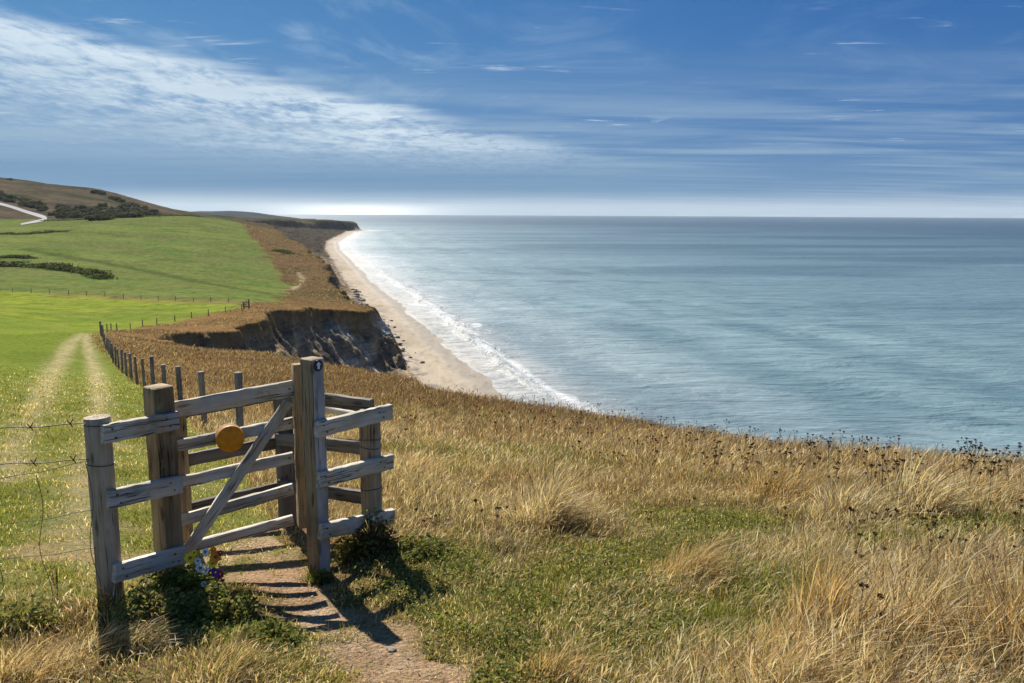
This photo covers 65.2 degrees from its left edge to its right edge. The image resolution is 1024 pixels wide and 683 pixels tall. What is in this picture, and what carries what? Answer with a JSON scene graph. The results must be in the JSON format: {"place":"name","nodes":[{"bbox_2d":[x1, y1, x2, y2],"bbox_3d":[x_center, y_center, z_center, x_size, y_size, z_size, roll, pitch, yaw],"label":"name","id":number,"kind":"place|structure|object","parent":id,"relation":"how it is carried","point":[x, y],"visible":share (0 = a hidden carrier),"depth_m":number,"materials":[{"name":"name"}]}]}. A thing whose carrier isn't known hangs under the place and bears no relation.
{"place":"outdoors","nodes":[
{"label":"outdoors","id":0,"kind":"place"},
{"bbox_2d":[0,203,46,224],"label":"road","id":1,"kind":"structure","parent":0,"point":[27,212],"depth_m":748.35,"materials":[{"name":"white gravel"}]},
{"bbox_2d":[0,216,298,602],"bbox_3d":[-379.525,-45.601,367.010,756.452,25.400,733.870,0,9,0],"label":"field","id":2,"kind":"structure","parent":0,"point":[170,258],"depth_m":142.05,"materials":[{"name":"green plant"}]},
{"bbox_2d":[0,254,40,258],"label":"hedge","id":3,"kind":"object","parent":2,"relation":"on","point":[18,256],"visible":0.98,"depth_m":327.77,"materials":[{"name":"green plant"}]},
{"bbox_2d":[0,230,71,234],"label":"hedge","id":4,"kind":"object","parent":2,"relation":"on","point":[32,232],"visible":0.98,"depth_m":462.65,"materials":[{"name":"green plant"}]},
{"bbox_2d":[50,565,58,592],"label":"dock plant","id":5,"kind":"object","parent":2,"relation":"on","point":[56,576],"visible":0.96,"depth_m":4.54,"materials":[{"name":"green plant"}]},
{"bbox_2d":[0,419,114,599],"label":"barbed wire fence","id":6,"kind":"object","parent":2,"relation":"on","point":[72,459],"visible":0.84,"depth_m":4.40,"materials":[{"name":"grey metal"}]},
{"bbox_2d":[0,260,117,279],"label":"hedge","id":7,"kind":"object","parent":2,"relation":"on","point":[95,274],"visible":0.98,"depth_m":274.33,"materials":[{"name":"green plant"}]},
{"bbox_2d":[55,213,66,218],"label":"bush","id":8,"kind":"object","parent":2,"relation":"on","point":[60,216],"visible":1,"depth_m":672.45,"materials":[{"name":"green plant"}]},
{"bbox_2d":[57,211,72,216],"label":"bush","id":9,"kind":"object","parent":2,"relation":"on","point":[64,213],"visible":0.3,"depth_m":700.69,"materials":[{"name":"green plant"}]},
{"bbox_2d":[67,213,82,217],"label":"bush","id":10,"kind":"object","parent":2,"relation":"on","point":[78,215],"visible":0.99,"depth_m":672.22,"materials":[{"name":"green plant"}]},
{"bbox_2d":[83,214,103,220],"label":"bush","id":11,"kind":"object","parent":2,"relation":"on","point":[92,217],"visible":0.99,"depth_m":594.89,"materials":[{"name":"green plant"}]},
{"bbox_2d":[115,213,125,217],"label":"bush","id":12,"kind":"object","parent":2,"relation":"on","point":[121,215],"visible":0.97,"depth_m":636.36,"materials":[{"name":"green plant"}]},
{"bbox_2d":[40,214,201,221],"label":"hedge","id":13,"kind":"object","parent":2,"relation":"on","point":[125,217],"visible":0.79,"depth_m":653.74,"materials":[{"name":"green plant"}]},
{"bbox_2d":[2,287,244,301],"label":"post and wire fence","id":14,"kind":"object","parent":2,"relation":"on","point":[126,294],"visible":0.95,"depth_m":177.94,"materials":[{"name":"brown wood"}]},
{"bbox_2d":[125,211,143,216],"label":"bush","id":15,"kind":"object","parent":2,"relation":"on","point":[136,214],"visible":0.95,"depth_m":642.88,"materials":[{"name":"green plant"}]},
{"bbox_2d":[102,304,241,331],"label":"post and wire fence","id":16,"kind":"object","parent":2,"relation":"on","point":[106,327],"visible":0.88,"depth_m":123.27,"materials":[{"name":"brown wood"}]},
{"bbox_2d":[0,177,356,226],"bbox_3d":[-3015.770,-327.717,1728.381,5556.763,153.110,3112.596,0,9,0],"label":"hill","id":17,"kind":"structure","parent":0,"point":[50,195],"depth_m":961.42,"materials":[{"name":"plant"}]},
{"bbox_2d":[28,203,39,207],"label":"bush","id":18,"kind":"object","parent":17,"relation":"on","point":[31,206],"visible":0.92,"depth_m":796.71,"materials":[{"name":"green plant"}]},
{"bbox_2d":[35,205,47,208],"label":"bush","id":19,"kind":"object","parent":17,"relation":"on","point":[43,206],"visible":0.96,"depth_m":794.62,"materials":[{"name":"green plant"}]},
{"bbox_2d":[54,203,70,207],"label":"bush","id":20,"kind":"object","parent":17,"relation":"on","point":[59,204],"visible":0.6,"depth_m":816.43,"materials":[{"name":"green plant"}]},
{"bbox_2d":[96,202,108,206],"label":"bush","id":21,"kind":"object","parent":17,"relation":"on","point":[104,204],"visible":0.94,"depth_m":854.85,"materials":[{"name":"green plant"}]},
{"bbox_2d":[192,211,300,218],"bbox_3d":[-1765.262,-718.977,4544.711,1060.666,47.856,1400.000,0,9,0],"label":"hill","id":22,"kind":"structure","parent":0,"point":[241,213],"depth_m":4334.32,"materials":[{"name":"brown plant"}]},
{"bbox_2d":[199,219,429,387],"bbox_3d":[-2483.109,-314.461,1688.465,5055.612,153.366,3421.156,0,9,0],"label":"cliff","id":23,"kind":"structure","parent":0,"point":[347,345],"depth_m":189.23,"materials":[{"name":"grey stone"}]},
{"bbox_2d":[325,226,505,401],"bbox_3d":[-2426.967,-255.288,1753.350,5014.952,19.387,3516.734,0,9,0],"label":"beach","id":24,"kind":"structure","parent":0,"point":[445,368],"depth_m":247.13,"materials":[{"name":"beige sand"}]},
{"bbox_2d":[351,288,424,363],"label":"rubble","id":25,"kind":"object","parent":24,"relation":"on","point":[357,296],"visible":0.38,"depth_m":252.09,"materials":[{"name":"stone"}]},
{"bbox_2d":[0,222,1023,682],"bbox_3d":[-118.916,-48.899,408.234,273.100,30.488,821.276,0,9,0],"label":"meadow ground","id":26,"kind":"structure","parent":0,"point":[236,336],"depth_m":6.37,"materials":[{"name":"brown plant"}]},
{"bbox_2d":[0,590,67,635],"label":"weed clump","id":27,"kind":"object","parent":26,"relation":"on","point":[18,610],"visible":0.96,"depth_m":4.09,"materials":[{"name":"green plant"}]},
{"bbox_2d":[0,629,139,682],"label":"grass tussock","id":28,"kind":"object","parent":26,"relation":"on","point":[18,659],"depth_m":3.54,"materials":[{"name":"beige plant"}]},
{"bbox_2d":[67,610,200,658],"bbox_3d":[-1.826,1.410,3.977,0.608,0.264,0.598,0,9,0],"label":"grass tussock","id":29,"kind":"object","parent":26,"relation":"on","point":[141,634],"depth_m":3.90,"materials":[{"name":"plant"}]},
{"bbox_2d":[83,383,187,597],"bbox_3d":[-2.200,0.968,4.704,0.180,1.370,0.515,6,11,34],"label":"fence panel","id":30,"kind":"object","parent":26,"relation":"on","point":[157,426],"visible":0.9,"depth_m":4.64,"materials":[{"name":"grey wood"}]},
{"bbox_2d":[175,363,305,552],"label":"gate","id":31,"kind":"structure","parent":30,"relation":"attached to","point":[229,437],"depth_m":5.14,"materials":[{"name":"grey wood"}]},
{"bbox_2d":[87,580,201,632],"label":"weed clump","id":32,"kind":"object","parent":26,"relation":"on","point":[163,604],"visible":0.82,"depth_m":4.25,"materials":[{"name":"green plant"}]},
{"bbox_2d":[99,321,243,427],"bbox_3d":[-20.702,-0.050,42.170,0.253,8.770,68.809,-5,10,-29],"label":"post and wire fence","id":33,"kind":"object","parent":26,"relation":"on","point":[238,386],"visible":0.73,"depth_m":21.45,"materials":[{"name":"grey wood"}]},
{"bbox_2d":[136,561,210,598],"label":"weed clump","id":34,"kind":"object","parent":26,"relation":"on","point":[165,578],"visible":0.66,"depth_m":4.73,"materials":[{"name":"green plant"}]},
{"bbox_2d":[165,546,241,601],"bbox_3d":[-1.796,1.348,4.660,0.452,0.364,0.332,0,9,0],"label":"flower bunch","id":35,"kind":"object","parent":26,"relation":"on","point":[216,574],"visible":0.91,"depth_m":4.61,"materials":[{"name":"green plant"}]},
{"bbox_2d":[179,580,264,625],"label":"weed clump","id":36,"kind":"object","parent":26,"relation":"on","point":[222,603],"visible":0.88,"depth_m":4.38,"materials":[{"name":"green plant"}]},
{"bbox_2d":[156,619,298,682],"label":"grass tussock","id":37,"kind":"object","parent":26,"relation":"on","point":[232,667],"depth_m":3.58,"materials":[{"name":"beige plant"}]},
{"bbox_2d":[94,223,382,364],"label":"clifftop grass","id":38,"kind":"structure","parent":26,"relation":"on","point":[144,331],"depth_m":126.33,"materials":[{"name":"brown plant"}]},
{"bbox_2d":[14,527,470,682],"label":"footpath","id":39,"kind":"structure","parent":26,"relation":"on","point":[290,562],"depth_m":4.46,"materials":[{"name":"beige soil"}]},
{"bbox_2d":[294,562,325,583],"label":"grass tussock","id":40,"kind":"object","parent":39,"relation":"on","point":[309,576],"depth_m":5.22,"materials":[{"name":"green plant"}]},
{"bbox_2d":[309,567,334,585],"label":"weed clump","id":41,"kind":"object","parent":39,"relation":"on","point":[320,577],"visible":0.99,"depth_m":5.12,"materials":[{"name":"green plant"}]},
{"bbox_2d":[386,646,396,652],"bbox_3d":[-0.599,1.523,3.956,0.055,0.027,0.044,7,11,35],"label":"pebble","id":42,"kind":"object","parent":39,"relation":"on","point":[390,649],"visible":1,"depth_m":3.95,"materials":[{"name":"stone"}]},
{"bbox_2d":[242,299,249,308],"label":"stile","id":43,"kind":"object","parent":26,"relation":"on","point":[244,306],"visible":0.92,"depth_m":150.72,"materials":[{"name":"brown wood"}]},
{"bbox_2d":[233,614,305,648],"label":"weed clump","id":44,"kind":"object","parent":26,"relation":"on","point":[277,629],"visible":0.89,"depth_m":3.99,"materials":[{"name":"green plant"}]},
{"bbox_2d":[267,249,294,254],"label":"gorse patch","id":45,"kind":"object","parent":26,"relation":"on","point":[286,251],"visible":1,"depth_m":447.92,"materials":[{"name":"green plant"}]},
{"bbox_2d":[182,356,395,575],"bbox_3d":[-1.648,0.841,5.875,1.584,1.709,0.935,7,11,34],"label":"gate enclosure","id":46,"kind":"object","parent":26,"relation":"on","point":[365,416],"visible":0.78,"depth_m":5.50,"materials":[{"name":"grey wood"}]},
{"bbox_2d":[330,528,369,565],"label":"bramble","id":47,"kind":"object","parent":26,"relation":"on","point":[343,547],"visible":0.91,"depth_m":5.41,"materials":[{"name":"green plant"}]},
{"bbox_2d":[346,507,399,561],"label":"bramble","id":48,"kind":"object","parent":26,"relation":"on","point":[375,535],"visible":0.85,"depth_m":5.46,"materials":[{"name":"green plant"}]},
{"bbox_2d":[393,530,459,562],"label":"weed clump","id":49,"kind":"object","parent":26,"relation":"on","point":[422,544],"visible":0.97,"depth_m":5.52,"materials":[{"name":"green plant"}]},
{"bbox_2d":[473,499,483,522],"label":"seed head","id":50,"kind":"object","parent":26,"relation":"on","point":[474,500],"visible":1,"depth_m":5.95},
{"bbox_2d":[495,506,507,534],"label":"seed head","id":51,"kind":"object","parent":26,"relation":"on","point":[499,507],"visible":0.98,"depth_m":5.95},
{"bbox_2d":[0,361,1023,682],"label":"turf grass","id":52,"kind":"structure","parent":26,"relation":"on","point":[716,607],"depth_m":5.42,"materials":[{"name":"plant"}]},
{"bbox_2d":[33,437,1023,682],"bbox_3d":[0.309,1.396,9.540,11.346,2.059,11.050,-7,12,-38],"label":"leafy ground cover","id":53,"kind":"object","parent":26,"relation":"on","point":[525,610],"visible":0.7,"depth_m":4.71,"materials":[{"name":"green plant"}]},
{"bbox_2d":[484,452,616,534],"bbox_3d":[0.319,1.275,6.774,1.316,0.678,1.671,0,9,0],"label":"grass tussock","id":54,"kind":"object","parent":26,"relation":"on","point":[556,499],"depth_m":6.62,"materials":[{"name":"beige plant"}]},
{"bbox_2d":[511,634,638,682],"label":"grass tussock","id":55,"kind":"object","parent":26,"relation":"on","point":[551,662],"depth_m":3.71,"materials":[{"name":"beige plant"}]},
{"bbox_2d":[571,440,581,468],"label":"seed head","id":56,"kind":"object","parent":26,"relation":"on","point":[572,446],"visible":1,"depth_m":9.49},
{"bbox_2d":[657,435,669,457],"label":"seed head","id":57,"kind":"object","parent":26,"relation":"on","point":[663,443],"visible":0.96,"depth_m":10.75},
{"bbox_2d":[631,523,749,585],"bbox_3d":[1.205,1.391,5.368,0.828,0.443,0.886,3,10,18],"label":"grass tussock","id":58,"kind":"object","parent":26,"relation":"on","point":[712,557],"depth_m":5.26,"materials":[{"name":"beige plant"}]},
{"bbox_2d":[706,453,722,484],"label":"seed head","id":59,"kind":"object","parent":26,"relation":"on","point":[716,455],"visible":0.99,"depth_m":8.55},
{"bbox_2d":[713,439,723,468],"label":"seed head","id":60,"kind":"object","parent":26,"relation":"on","point":[719,441],"visible":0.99,"depth_m":9.95},
{"bbox_2d":[760,471,777,503],"bbox_3d":[2.425,1.431,7.599,0.110,0.413,0.174,-20,22,-65],"label":"seed head","id":61,"kind":"object","parent":26,"relation":"on","point":[766,484],"visible":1,"depth_m":7.58},
{"bbox_2d":[777,506,786,526],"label":"seed head","id":62,"kind":"object","parent":26,"relation":"on","point":[785,507],"visible":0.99,"depth_m":6.18},
{"bbox_2d":[720,455,849,506],"bbox_3d":[2.805,1.390,8.012,1.205,0.648,1.105,-5,10,-29],"label":"grass tussock","id":63,"kind":"object","parent":26,"relation":"on","point":[789,487],"depth_m":8.04,"materials":[{"name":"beige plant"}]},
{"bbox_2d":[740,513,905,656],"bbox_3d":[1.541,1.206,3.951,0.775,0.728,0.936,0,9,0],"label":"grass tussock","id":64,"kind":"object","parent":26,"relation":"on","point":[838,590],"depth_m":3.93,"materials":[{"name":"beige plant"}]},
{"bbox_2d":[848,533,863,576],"bbox_3d":[2.168,1.381,5.028,0.073,0.356,0.102,14,17,30],"label":"seed head","id":65,"kind":"object","parent":26,"relation":"on","point":[860,534],"visible":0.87,"depth_m":5.02},
{"bbox_2d":[851,509,865,537],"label":"seed head","id":66,"kind":"object","parent":26,"relation":"on","point":[853,511],"visible":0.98,"depth_m":5.99},
{"bbox_2d":[863,462,876,490],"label":"seed head","id":67,"kind":"object","parent":26,"relation":"on","point":[872,465],"visible":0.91,"depth_m":7.37},
{"bbox_2d":[856,581,884,637],"bbox_3d":[1.629,1.315,3.648,0.114,0.445,0.078,7,11,36],"label":"seed head","id":68,"kind":"object","parent":26,"relation":"on","point":[879,595],"visible":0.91,"depth_m":3.62},
{"bbox_2d":[865,531,877,572],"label":"seed head","id":69,"kind":"object","parent":26,"relation":"on","point":[875,533],"visible":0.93,"depth_m":5.05},
{"bbox_2d":[805,453,948,528],"bbox_3d":[3.092,1.326,7.013,1.089,0.595,1.047,0,9,0],"label":"grass tussock","id":70,"kind":"object","parent":26,"relation":"on","point":[832,496],"depth_m":6.96,"materials":[{"name":"beige plant"}]},
{"bbox_2d":[874,470,886,495],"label":"seed head","id":71,"kind":"object","parent":26,"relation":"on","point":[883,472],"visible":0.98,"depth_m":7.38},
{"bbox_2d":[881,454,890,490],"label":"seed head","id":72,"kind":"object","parent":26,"relation":"on","point":[883,455],"visible":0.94,"depth_m":8.22},
{"bbox_2d":[894,508,898,542],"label":"seed head","id":73,"kind":"object","parent":26,"relation":"on","point":[897,509],"visible":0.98,"depth_m":5.78},
{"bbox_2d":[892,460,903,481],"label":"seed head","id":74,"kind":"object","parent":26,"relation":"on","point":[898,467],"visible":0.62,"depth_m":7.94},
{"bbox_2d":[895,458,913,488],"bbox_3d":[3.634,1.333,7.502,0.142,0.510,0.174,0,7,-31],"label":"seed head","id":75,"kind":"object","parent":26,"relation":"on","point":[903,464],"visible":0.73,"depth_m":7.45},
{"bbox_2d":[911,514,928,551],"bbox_3d":[2.799,1.359,5.495,0.115,0.326,0.094,-7,7,-41],"label":"seed head","id":76,"kind":"object","parent":26,"relation":"on","point":[922,518],"visible":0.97,"depth_m":5.49},
{"bbox_2d":[841,540,1017,664],"bbox_3d":[1.964,1.262,3.892,0.938,0.627,0.898,0,9,0],"label":"grass tussock","id":77,"kind":"object","parent":26,"relation":"on","point":[935,597],"depth_m":3.78,"materials":[{"name":"beige plant"}]},
{"bbox_2d":[867,438,992,518],"bbox_3d":[3.606,1.256,7.042,1.163,0.725,1.131,0,9,0],"label":"grass tussock","id":78,"kind":"object","parent":26,"relation":"on","point":[931,500],"depth_m":7.02,"materials":[{"name":"beige plant"}]},
{"bbox_2d":[927,521,948,539],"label":"seed head","id":79,"kind":"object","parent":26,"relation":"on","point":[933,525],"visible":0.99,"depth_m":5.24},
{"bbox_2d":[930,535,950,552],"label":"seed head","id":80,"kind":"object","parent":26,"relation":"on","point":[940,536],"visible":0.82,"depth_m":5.10},
{"bbox_2d":[951,448,962,484],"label":"seed head","id":81,"kind":"object","parent":26,"relation":"on","point":[955,460],"visible":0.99,"depth_m":8.39},
{"bbox_2d":[963,453,974,473],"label":"seed head","id":82,"kind":"object","parent":26,"relation":"on","point":[971,455],"visible":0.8,"depth_m":8.06},
{"bbox_2d":[962,459,977,502],"bbox_3d":[4.215,1.307,7.379,0.132,0.455,0.140,4,10,22],"label":"seed head","id":83,"kind":"object","parent":26,"relation":"on","point":[970,460],"visible":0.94,"depth_m":7.37},
{"bbox_2d":[965,444,983,479],"bbox_3d":[5.092,1.380,8.805,0.195,0.509,0.136,10,13,47],"label":"seed head","id":84,"kind":"object","parent":26,"relation":"on","point":[979,448],"visible":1,"depth_m":8.76},
{"bbox_2d":[970,523,985,551],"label":"seed head","id":85,"kind":"object","parent":26,"relation":"on","point":[977,530],"visible":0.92,"depth_m":5.34},
{"bbox_2d":[975,501,993,529],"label":"seed head","id":86,"kind":"object","parent":26,"relation":"on","point":[976,510],"visible":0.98,"depth_m":6.01},
{"bbox_2d":[951,549,1023,667],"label":"grass tussock","id":87,"kind":"object","parent":26,"relation":"on","point":[1018,604],"depth_m":3.75,"materials":[{"name":"beige plant"}]},
{"bbox_2d":[983,461,1002,495],"bbox_3d":[4.480,1.328,7.487,0.138,0.444,0.127,-1,9,-7],"label":"seed head","id":88,"kind":"object","parent":26,"relation":"on","point":[991,471],"visible":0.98,"depth_m":7.46},
{"bbox_2d":[986,450,1000,474],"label":"seed head","id":89,"kind":"object","parent":26,"relation":"on","point":[996,459],"visible":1,"depth_m":9.32},
{"bbox_2d":[999,459,1009,487],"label":"seed head","id":90,"kind":"object","parent":26,"relation":"on","point":[1007,461],"visible":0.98,"depth_m":8.02},
{"bbox_2d":[1011,511,1023,544],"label":"seed head","id":91,"kind":"object","parent":26,"relation":"on","point":[1015,512],"visible":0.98,"depth_m":5.51},
{"bbox_2d":[1018,499,1023,534],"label":"seed head","id":92,"kind":"object","parent":26,"relation":"on","point":[1021,501],"visible":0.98,"depth_m":5.86},
{"bbox_2d":[0,0,1023,217],"label":"sky","id":93,"kind":"structure","parent":0,"point":[741,108],"materials":[{"name":"blue"}]},
{"bbox_2d":[269,214,1023,465],"bbox_3d":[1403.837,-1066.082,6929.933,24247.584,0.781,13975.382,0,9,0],"label":"sea","id":94,"kind":"structure","parent":0,"point":[910,329],"depth_m":323.71,"materials":[{"name":"blue liquid"}]}
]}

